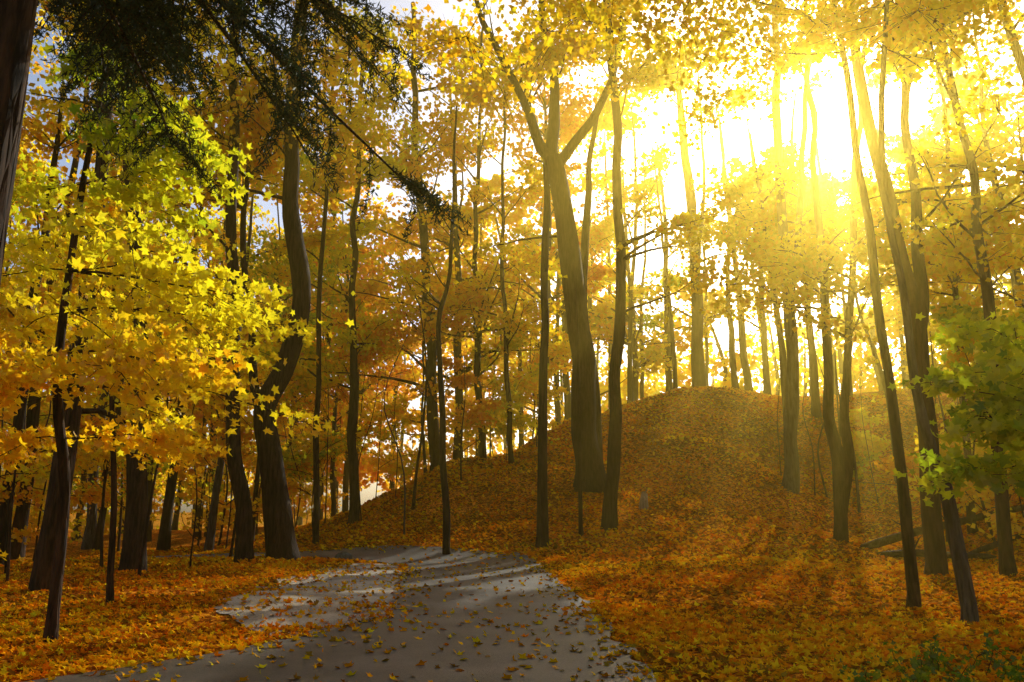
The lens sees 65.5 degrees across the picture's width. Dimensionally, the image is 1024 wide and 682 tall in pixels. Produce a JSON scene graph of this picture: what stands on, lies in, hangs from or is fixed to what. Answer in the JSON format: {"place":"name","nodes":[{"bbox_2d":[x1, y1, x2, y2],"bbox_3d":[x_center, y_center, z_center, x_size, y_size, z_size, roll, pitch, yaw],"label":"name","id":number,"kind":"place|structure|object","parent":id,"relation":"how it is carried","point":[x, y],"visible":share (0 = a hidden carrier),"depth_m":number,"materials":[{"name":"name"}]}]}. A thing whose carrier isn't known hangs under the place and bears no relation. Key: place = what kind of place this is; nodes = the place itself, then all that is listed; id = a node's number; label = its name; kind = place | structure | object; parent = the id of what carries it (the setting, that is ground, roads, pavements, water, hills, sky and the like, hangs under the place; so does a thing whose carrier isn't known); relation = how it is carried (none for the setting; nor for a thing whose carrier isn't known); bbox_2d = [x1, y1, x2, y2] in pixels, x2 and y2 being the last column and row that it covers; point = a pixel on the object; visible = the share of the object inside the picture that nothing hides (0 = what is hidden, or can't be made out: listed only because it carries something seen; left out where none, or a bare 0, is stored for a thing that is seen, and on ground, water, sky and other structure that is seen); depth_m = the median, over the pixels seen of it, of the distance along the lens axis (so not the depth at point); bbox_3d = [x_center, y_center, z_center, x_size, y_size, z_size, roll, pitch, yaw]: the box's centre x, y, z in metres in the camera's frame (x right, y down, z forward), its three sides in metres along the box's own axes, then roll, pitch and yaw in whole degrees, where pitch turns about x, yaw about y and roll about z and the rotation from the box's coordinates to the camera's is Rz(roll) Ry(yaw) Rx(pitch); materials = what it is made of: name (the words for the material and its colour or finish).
{"place":"outdoors","nodes":[
{"label":"outdoors","id":0,"kind":"place"},
{"bbox_2d":[24,545,655,681],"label":"asphalt path","id":1,"kind":"structure","parent":0,"point":[401,662],"depth_m":9.50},
{"bbox_2d":[0,388,1023,681],"bbox_3d":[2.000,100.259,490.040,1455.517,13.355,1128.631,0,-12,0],"label":"forest ground","id":2,"kind":"structure","parent":0,"point":[182,536],"depth_m":33.04,"materials":[{"name":"plant"}]},
{"bbox_2d":[0,408,93,489],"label":"sapling","id":3,"kind":"object","parent":2,"relation":"on","point":[42,476],"visible":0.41,"depth_m":19.55,"materials":[{"name":"orange plant"}]},
{"bbox_2d":[0,325,96,561],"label":"sapling","id":4,"kind":"object","parent":2,"relation":"on","point":[11,379],"visible":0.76,"depth_m":9.49,"materials":[{"name":"yellow plant"}]},
{"bbox_2d":[0,334,103,573],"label":"sapling","id":5,"kind":"object","parent":2,"relation":"on","point":[84,458],"visible":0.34,"depth_m":21.26,"materials":[{"name":"plant"}]},
{"bbox_2d":[5,327,107,581],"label":"sapling","id":6,"kind":"object","parent":2,"relation":"on","point":[89,399],"visible":0.34,"depth_m":17.13,"materials":[{"name":"plant"}]},
{"bbox_2d":[0,109,116,428],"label":"maple tree","id":7,"kind":"object","parent":2,"relation":"on","point":[30,154],"visible":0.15,"depth_m":29.85,"materials":[{"name":"yellow plant"}]},
{"bbox_2d":[0,413,122,544],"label":"sapling","id":8,"kind":"object","parent":2,"relation":"on","point":[28,532],"visible":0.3,"depth_m":23.97,"materials":[{"name":"orange plant"}]},
{"bbox_2d":[0,286,125,560],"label":"sapling","id":9,"kind":"object","parent":2,"relation":"on","point":[90,465],"visible":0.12,"depth_m":25.07,"materials":[{"name":"orange plant"}]},
{"bbox_2d":[0,250,125,474],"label":"maple tree","id":10,"kind":"object","parent":2,"relation":"on","point":[5,425],"visible":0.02,"depth_m":39.48,"materials":[{"name":"orange plant"}]},
{"bbox_2d":[0,5,176,559],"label":"maple tree","id":11,"kind":"object","parent":2,"relation":"on","point":[21,518],"visible":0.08,"depth_m":27.27,"materials":[{"name":"plant"}]},
{"bbox_2d":[0,49,179,564],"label":"maple tree","id":12,"kind":"object","parent":2,"relation":"on","point":[53,126],"visible":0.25,"depth_m":24.95,"materials":[{"name":"yellow plant"}]},
{"bbox_2d":[0,119,210,549],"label":"maple tree","id":13,"kind":"object","parent":2,"relation":"on","point":[89,533],"visible":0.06,"depth_m":35.38,"materials":[{"name":"plant"}]},
{"bbox_2d":[71,392,162,551],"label":"sapling","id":14,"kind":"object","parent":2,"relation":"on","point":[78,485],"visible":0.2,"depth_m":32.65,"materials":[{"name":"orange plant"}]},
{"bbox_2d":[49,86,195,550],"bbox_3d":[-16.823,-2.588,35.209,7.582,23.664,11.696,7,-14,-28],"label":"maple tree","id":15,"kind":"object","parent":2,"relation":"on","point":[96,544],"visible":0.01,"depth_m":34.07,"materials":[{"name":"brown plant"}]},
{"bbox_2d":[2,169,254,604],"bbox_3d":[-6.612,0.834,13.120,4.190,7.240,5.064,7,-14,-30],"label":"sapling","id":16,"kind":"object","parent":2,"relation":"on","point":[111,323],"visible":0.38,"depth_m":13.61,"materials":[{"name":"yellow plant"}]},
{"bbox_2d":[74,320,183,507],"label":"sapling","id":17,"kind":"object","parent":2,"relation":"on","point":[163,469],"visible":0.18,"depth_m":26.38,"materials":[{"name":"orange plant"}]},
{"bbox_2d":[77,392,185,566],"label":"sapling","id":18,"kind":"object","parent":2,"relation":"on","point":[105,464],"visible":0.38,"depth_m":22.32,"materials":[{"name":"orange plant"}]},
{"bbox_2d":[28,0,235,591],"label":"maple tree","id":19,"kind":"object","parent":2,"relation":"on","point":[40,576],"visible":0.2,"depth_m":15.79,"materials":[{"name":"brown plant"}]},
{"bbox_2d":[24,0,287,571],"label":"maple tree","id":20,"kind":"object","parent":2,"relation":"on","point":[136,508],"visible":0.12,"depth_m":21.35,"materials":[{"name":"brown plant"}]},
{"bbox_2d":[0,41,353,642],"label":"maple tree","id":21,"kind":"object","parent":2,"relation":"on","point":[133,359],"visible":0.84,"depth_m":10.03,"materials":[{"name":"yellow plant"}]},
{"bbox_2d":[116,321,248,575],"bbox_3d":[-8.148,2.532,18.973,3.242,6.484,2.724,11,-16,-41],"label":"sapling","id":22,"kind":"object","parent":2,"relation":"on","point":[193,433],"visible":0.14,"depth_m":18.84,"materials":[{"name":"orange plant"}]},
{"bbox_2d":[100,78,275,550],"bbox_3d":[-15.669,-1.658,38.200,8.107,23.196,10.670,5,-13,-22],"label":"maple tree","id":23,"kind":"object","parent":2,"relation":"on","point":[164,540],"visible":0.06,"depth_m":35.40,"materials":[{"name":"yellow plant"}]},
{"bbox_2d":[167,450,227,528],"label":"sapling","id":24,"kind":"object","parent":2,"relation":"on","point":[191,471],"visible":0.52,"depth_m":36.62,"materials":[{"name":"orange plant"}]},
{"bbox_2d":[116,0,300,562],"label":"maple tree","id":25,"kind":"object","parent":2,"relation":"on","point":[243,548],"visible":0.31,"depth_m":25.77,"materials":[{"name":"brown plant"}]},
{"bbox_2d":[165,333,289,545],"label":"sapling","id":26,"kind":"object","parent":2,"relation":"on","point":[207,492],"visible":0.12,"depth_m":38.03,"materials":[{"name":"orange plant"}]},
{"bbox_2d":[81,0,389,560],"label":"maple tree","id":27,"kind":"object","parent":2,"relation":"on","point":[279,534],"visible":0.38,"depth_m":27.09,"materials":[{"name":"brown plant"}]},
{"bbox_2d":[198,360,272,556],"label":"sapling","id":28,"kind":"object","parent":2,"relation":"on","point":[217,401],"visible":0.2,"depth_m":26.75,"materials":[{"name":"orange plant"}]},
{"bbox_2d":[0,0,474,284],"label":"hemlock tree","id":29,"kind":"object","parent":2,"relation":"on","point":[164,43],"visible":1,"depth_m":7.53,"materials":[{"name":"green plant"}]},
{"bbox_2d":[194,411,292,551],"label":"sapling","id":30,"kind":"object","parent":2,"relation":"on","point":[246,436],"visible":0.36,"depth_m":32.32,"materials":[{"name":"orange plant"}]},
{"bbox_2d":[157,143,345,551],"bbox_3d":[-12.055,0.053,35.249,9.147,18.514,7.171,0,-12,0],"label":"maple tree","id":31,"kind":"object","parent":2,"relation":"on","point":[210,539],"visible":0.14,"depth_m":34.14,"materials":[{"name":"yellow plant"}]},
{"bbox_2d":[200,204,342,541],"bbox_3d":[-11.277,1.628,35.957,7.112,15.137,7.269,0,-12,0],"label":"maple tree","id":32,"kind":"object","parent":2,"relation":"on","point":[311,349],"visible":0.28,"depth_m":35.77,"materials":[{"name":"yellow plant"}]},
{"bbox_2d":[242,323,338,526],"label":"sapling","id":33,"kind":"object","parent":2,"relation":"on","point":[304,407],"visible":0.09,"depth_m":45.29,"materials":[{"name":"orange plant"}]},
{"bbox_2d":[250,381,343,527],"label":"sapling","id":34,"kind":"object","parent":2,"relation":"on","point":[307,463],"visible":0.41,"depth_m":37.86,"materials":[{"name":"orange plant"}]},
{"bbox_2d":[259,431,335,499],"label":"sapling","id":35,"kind":"object","parent":2,"relation":"on","point":[293,441],"visible":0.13,"depth_m":39.82,"materials":[{"name":"orange plant"}]},
{"bbox_2d":[286,477,312,535],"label":"sapling","id":36,"kind":"object","parent":2,"relation":"on","point":[294,486],"visible":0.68,"depth_m":33.33,"materials":[{"name":"orange plant"}]},
{"bbox_2d":[254,352,360,484],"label":"sapling","id":37,"kind":"object","parent":2,"relation":"on","point":[301,457],"visible":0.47,"depth_m":38.23,"materials":[{"name":"orange plant"}]},
{"bbox_2d":[214,563,402,638],"bbox_3d":[-3.646,5.378,17.839,3.558,0.202,16.027,0,-12,0],"label":"gravel shoulder","id":38,"kind":"object","parent":2,"relation":"on","point":[331,616],"visible":0.61,"depth_m":13.72},
{"bbox_2d":[244,320,392,522],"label":"sapling","id":39,"kind":"object","parent":2,"relation":"on","point":[295,408],"visible":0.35,"depth_m":36.60,"materials":[{"name":"orange plant"}]},
{"bbox_2d":[291,438,348,511],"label":"sapling","id":40,"kind":"object","parent":2,"relation":"on","point":[340,495],"visible":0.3,"depth_m":46.76,"materials":[{"name":"orange plant"}]},
{"bbox_2d":[240,0,408,543],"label":"maple tree","id":41,"kind":"object","parent":2,"relation":"on","point":[325,236],"visible":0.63,"depth_m":34.39,"materials":[{"name":"yellow plant"}]},
{"bbox_2d":[297,356,366,504],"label":"sapling","id":42,"kind":"object","parent":2,"relation":"on","point":[333,438],"visible":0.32,"depth_m":40.65,"materials":[{"name":"orange plant"}]},
{"bbox_2d":[298,333,410,504],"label":"sapling","id":43,"kind":"object","parent":2,"relation":"on","point":[365,417],"visible":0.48,"depth_m":43.59,"materials":[{"name":"orange plant"}]},
{"bbox_2d":[276,1,434,524],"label":"maple tree","id":44,"kind":"object","parent":2,"relation":"on","point":[355,233],"visible":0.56,"depth_m":37.72,"materials":[{"name":"yellow plant"}]},
{"bbox_2d":[315,309,409,436],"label":"sapling","id":45,"kind":"object","parent":2,"relation":"on","point":[343,396],"visible":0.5,"depth_m":38.94,"materials":[{"name":"orange plant"}]},
{"bbox_2d":[339,347,429,499],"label":"sapling","id":46,"kind":"object","parent":2,"relation":"on","point":[388,437],"visible":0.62,"depth_m":41.55,"materials":[{"name":"orange plant"}]},
{"bbox_2d":[361,440,411,489],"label":"sapling","id":47,"kind":"object","parent":2,"relation":"on","point":[374,462],"visible":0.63,"depth_m":47.56,"materials":[{"name":"orange plant"}]},
{"bbox_2d":[383,335,407,534],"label":"sapling","id":48,"kind":"object","parent":2,"relation":"on","point":[398,451],"visible":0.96,"depth_m":31.85,"materials":[{"name":"brown plant"}]},
{"bbox_2d":[371,291,426,509],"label":"sapling","id":49,"kind":"object","parent":2,"relation":"on","point":[392,299],"visible":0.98,"depth_m":35.54,"materials":[{"name":"brown plant"}]},
{"bbox_2d":[375,369,437,496],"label":"sapling","id":50,"kind":"object","parent":2,"relation":"on","point":[409,467],"visible":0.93,"depth_m":38.92,"materials":[{"name":"orange plant"}]},
{"bbox_2d":[364,394,448,485],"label":"sapling","id":51,"kind":"object","parent":2,"relation":"on","point":[420,473],"visible":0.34,"depth_m":46.22,"materials":[{"name":"orange plant"}]},
{"bbox_2d":[373,319,441,473],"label":"sapling","id":52,"kind":"object","parent":2,"relation":"on","point":[423,443],"visible":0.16,"depth_m":42.99,"materials":[{"name":"orange plant"}]},
{"bbox_2d":[311,2,529,468],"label":"maple tree","id":53,"kind":"object","parent":2,"relation":"on","point":[415,166],"visible":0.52,"depth_m":43.56,"materials":[{"name":"yellow plant"}]},
{"bbox_2d":[367,290,473,472],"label":"sapling","id":54,"kind":"object","parent":2,"relation":"on","point":[431,326],"visible":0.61,"depth_m":40.30,"materials":[{"name":"orange plant"}]},
{"bbox_2d":[385,106,459,554],"bbox_3d":[-3.350,-0.721,29.368,2.757,17.180,4.836,2,-12,-10],"label":"maple tree","id":55,"kind":"object","parent":2,"relation":"on","point":[417,278],"visible":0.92,"depth_m":29.07,"materials":[{"name":"brown plant"}]},
{"bbox_2d":[412,368,469,453],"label":"sapling","id":56,"kind":"object","parent":2,"relation":"on","point":[457,425],"visible":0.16,"depth_m":44.28,"materials":[{"name":"orange plant"}]},
{"bbox_2d":[434,355,512,460],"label":"sapling","id":57,"kind":"object","parent":2,"relation":"on","point":[478,410],"visible":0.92,"depth_m":39.35,"materials":[{"name":"orange plant"}]},
{"bbox_2d":[384,0,571,459],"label":"maple tree","id":58,"kind":"object","parent":2,"relation":"on","point":[477,218],"visible":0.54,"depth_m":43.27,"materials":[{"name":"orange plant"}]},
{"bbox_2d":[460,343,510,455],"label":"sapling","id":59,"kind":"object","parent":2,"relation":"on","point":[494,379],"visible":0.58,"depth_m":43.62,"materials":[{"name":"orange plant"}]},
{"bbox_2d":[408,41,577,463],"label":"maple tree","id":60,"kind":"object","parent":2,"relation":"on","point":[506,331],"visible":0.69,"depth_m":41.41,"materials":[{"name":"orange plant"}]},
{"bbox_2d":[467,331,536,455],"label":"sapling","id":61,"kind":"object","parent":2,"relation":"on","point":[488,348],"visible":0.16,"depth_m":47.35,"materials":[{"name":"orange plant"}]},
{"bbox_2d":[468,356,536,455],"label":"sapling","id":62,"kind":"object","parent":2,"relation":"on","point":[498,389],"visible":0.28,"depth_m":45.39,"materials":[{"name":"orange plant"}]},
{"bbox_2d":[455,308,566,459],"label":"sapling","id":63,"kind":"object","parent":2,"relation":"on","point":[522,418],"visible":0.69,"depth_m":41.05,"materials":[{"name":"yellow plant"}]},
{"bbox_2d":[0,386,1023,681],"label":"fallen leaves","id":64,"kind":"object","parent":2,"relation":"on","point":[838,644],"depth_m":16.24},
{"bbox_2d":[0,3,1023,545],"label":"distant forest","id":65,"kind":"object","parent":2,"relation":"on","point":[660,353],"visible":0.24,"depth_m":60.85,"materials":[{"name":"yellow plant"}]},
{"bbox_2d":[481,334,569,438],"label":"sapling","id":66,"kind":"object","parent":2,"relation":"on","point":[549,392],"visible":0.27,"depth_m":46.92,"materials":[{"name":"orange plant"}]},
{"bbox_2d":[510,294,571,446],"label":"sapling","id":67,"kind":"object","parent":2,"relation":"on","point":[534,387],"visible":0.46,"depth_m":43.80,"materials":[{"name":"orange plant"}]},
{"bbox_2d":[528,160,567,547],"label":"maple tree","id":68,"kind":"object","parent":2,"relation":"on","point":[542,533],"visible":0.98,"depth_m":29.26,"materials":[{"name":"brown plant"}]},
{"bbox_2d":[433,0,666,492],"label":"oak tree","id":69,"kind":"object","parent":2,"relation":"on","point":[593,467],"visible":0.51,"depth_m":36.73,"materials":[{"name":"plant"}]},
{"bbox_2d":[573,262,583,535],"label":"sapling","id":70,"kind":"object","parent":2,"relation":"on","point":[580,517],"visible":0.99,"depth_m":29.42,"materials":[{"name":"brown plant"}]},
{"bbox_2d":[580,117,602,457],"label":"maple tree","id":71,"kind":"object","parent":2,"relation":"on","point":[584,251],"visible":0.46,"depth_m":38.06,"materials":[{"name":"brown plant"}]},
{"bbox_2d":[527,0,779,530],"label":"maple tree","id":72,"kind":"object","parent":2,"relation":"on","point":[609,518],"visible":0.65,"depth_m":30.80,"materials":[{"name":"yellow plant"}]},
{"bbox_2d":[344,0,1017,147],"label":"maple tree","id":73,"kind":"object","parent":2,"relation":"on","point":[590,7],"visible":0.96,"depth_m":12.63,"materials":[{"name":"yellow plant"}]},
{"bbox_2d":[625,21,761,386],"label":"maple tree","id":74,"kind":"object","parent":2,"relation":"on","point":[696,324],"visible":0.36,"depth_m":57.15,"materials":[{"name":"yellow plant"}]},
{"bbox_2d":[611,0,921,607],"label":"maple tree","id":75,"kind":"object","parent":2,"relation":"on","point":[913,597],"visible":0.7,"depth_m":15.34,"materials":[{"name":"yellow plant"}]},
{"bbox_2d":[666,0,898,493],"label":"maple tree","id":76,"kind":"object","parent":2,"relation":"on","point":[799,216],"visible":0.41,"depth_m":37.67,"materials":[{"name":"yellow plant"}]},
{"bbox_2d":[689,0,983,542],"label":"maple tree","id":77,"kind":"object","parent":2,"relation":"on","point":[842,457],"visible":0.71,"depth_m":29.30,"materials":[{"name":"yellow plant"}]},
{"bbox_2d":[831,339,882,478],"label":"sapling","id":78,"kind":"object","parent":2,"relation":"on","point":[861,461],"visible":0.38,"depth_m":40.72,"materials":[{"name":"brown plant"}]},
{"bbox_2d":[809,176,912,481],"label":"maple tree","id":79,"kind":"object","parent":2,"relation":"on","point":[875,355],"visible":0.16,"depth_m":40.10,"materials":[{"name":"yellow plant"}]},
{"bbox_2d":[849,368,888,427],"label":"sapling","id":80,"kind":"object","parent":2,"relation":"on","point":[855,413],"visible":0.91,"depth_m":45.08,"materials":[{"name":"yellow plant"}]},
{"bbox_2d":[851,411,891,466],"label":"sapling","id":81,"kind":"object","parent":2,"relation":"on","point":[875,445],"visible":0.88,"depth_m":41.68,"materials":[{"name":"yellow plant"}]},
{"bbox_2d":[763,0,1023,622],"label":"maple tree","id":82,"kind":"object","parent":2,"relation":"on","point":[964,583],"visible":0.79,"depth_m":13.55,"materials":[{"name":"yellow plant"}]},
{"bbox_2d":[767,0,1023,576],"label":"maple tree","id":83,"kind":"object","parent":2,"relation":"on","point":[935,553],"visible":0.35,"depth_m":20.72,"materials":[{"name":"yellow plant"}]},
{"bbox_2d":[873,449,918,511],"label":"sapling","id":84,"kind":"object","parent":2,"relation":"on","point":[889,463],"visible":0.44,"depth_m":32.11,"materials":[{"name":"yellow plant"}]},
{"bbox_2d":[891,309,947,403],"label":"sapling","id":85,"kind":"object","parent":2,"relation":"on","point":[902,356],"visible":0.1,"depth_m":46.73,"materials":[{"name":"yellow plant"}]},
{"bbox_2d":[824,0,1023,575],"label":"maple tree","id":86,"kind":"object","parent":2,"relation":"on","point":[980,252],"visible":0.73,"depth_m":20.22,"materials":[{"name":"yellow plant"}]},
{"bbox_2d":[833,628,1023,681],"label":"shrub","id":87,"kind":"object","parent":2,"relation":"on","point":[923,672],"visible":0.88,"depth_m":7.46,"materials":[{"name":"green plant"}]},
{"bbox_2d":[837,15,1023,533],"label":"maple tree","id":88,"kind":"object","parent":2,"relation":"on","point":[954,293],"visible":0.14,"depth_m":29.08,"materials":[{"name":"yellow plant"}]},
{"bbox_2d":[852,252,1012,513],"bbox_3d":[16.585,1.880,30.988,6.233,10.864,6.545,3,-12,-15],"label":"sapling","id":89,"kind":"object","parent":2,"relation":"on","point":[941,348],"visible":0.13,"depth_m":30.12,"materials":[{"name":"yellow plant"}]},
{"bbox_2d":[877,535,996,558],"bbox_3d":[13.188,6.393,24.496,1.015,0.755,4.361,4,-13,-19],"label":"fallen log","id":90,"kind":"object","parent":2,"relation":"on","point":[899,553],"visible":0.55,"depth_m":24.69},
{"bbox_2d":[860,489,1023,549],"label":"fallen log","id":91,"kind":"object","parent":2,"relation":"on","point":[885,540],"visible":0.53,"depth_m":26.60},
{"bbox_2d":[929,348,970,416],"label":"sapling","id":92,"kind":"object","parent":2,"relation":"on","point":[945,408],"visible":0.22,"depth_m":43.23,"materials":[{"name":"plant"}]},
{"bbox_2d":[880,1,1023,338],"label":"oak tree","id":93,"kind":"object","parent":2,"relation":"on","point":[1017,52],"visible":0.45,"depth_m":23.16,"materials":[{"name":"yellow plant"}]},
{"bbox_2d":[887,311,1023,506],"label":"sapling","id":94,"kind":"object","parent":2,"relation":"on","point":[1001,403],"visible":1,"depth_m":8.53,"materials":[{"name":"green plant"}]},
{"bbox_2d":[906,104,1017,361],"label":"maple tree","id":95,"kind":"object","parent":2,"relation":"on","point":[971,133],"visible":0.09,"depth_m":41.22,"materials":[{"name":"yellow plant"}]},
{"bbox_2d":[907,348,1018,541],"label":"sapling","id":96,"kind":"object","parent":2,"relation":"on","point":[952,356],"visible":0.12,"depth_m":27.16,"materials":[{"name":"yellow plant"}]},
{"bbox_2d":[914,0,1023,385],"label":"maple tree","id":97,"kind":"object","parent":2,"relation":"on","point":[986,140],"visible":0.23,"depth_m":35.99,"materials":[{"name":"yellow plant"}]},
{"bbox_2d":[929,289,1023,546],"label":"sapling","id":98,"kind":"object","parent":2,"relation":"on","point":[939,304],"visible":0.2,"depth_m":25.26,"materials":[{"name":"yellow plant"}]},
{"bbox_2d":[929,295,1023,517],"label":"sapling","id":99,"kind":"object","parent":2,"relation":"on","point":[968,313],"visible":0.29,"depth_m":24.80,"materials":[{"name":"yellow plant"}]},
{"bbox_2d":[958,81,1023,340],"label":"maple tree","id":100,"kind":"object","parent":2,"relation":"on","point":[1019,144],"visible":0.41,"depth_m":39.87,"materials":[{"name":"yellow plant"}]},
{"bbox_2d":[1,0,1023,511],"label":"sky","id":101,"kind":"structure","parent":0,"point":[830,100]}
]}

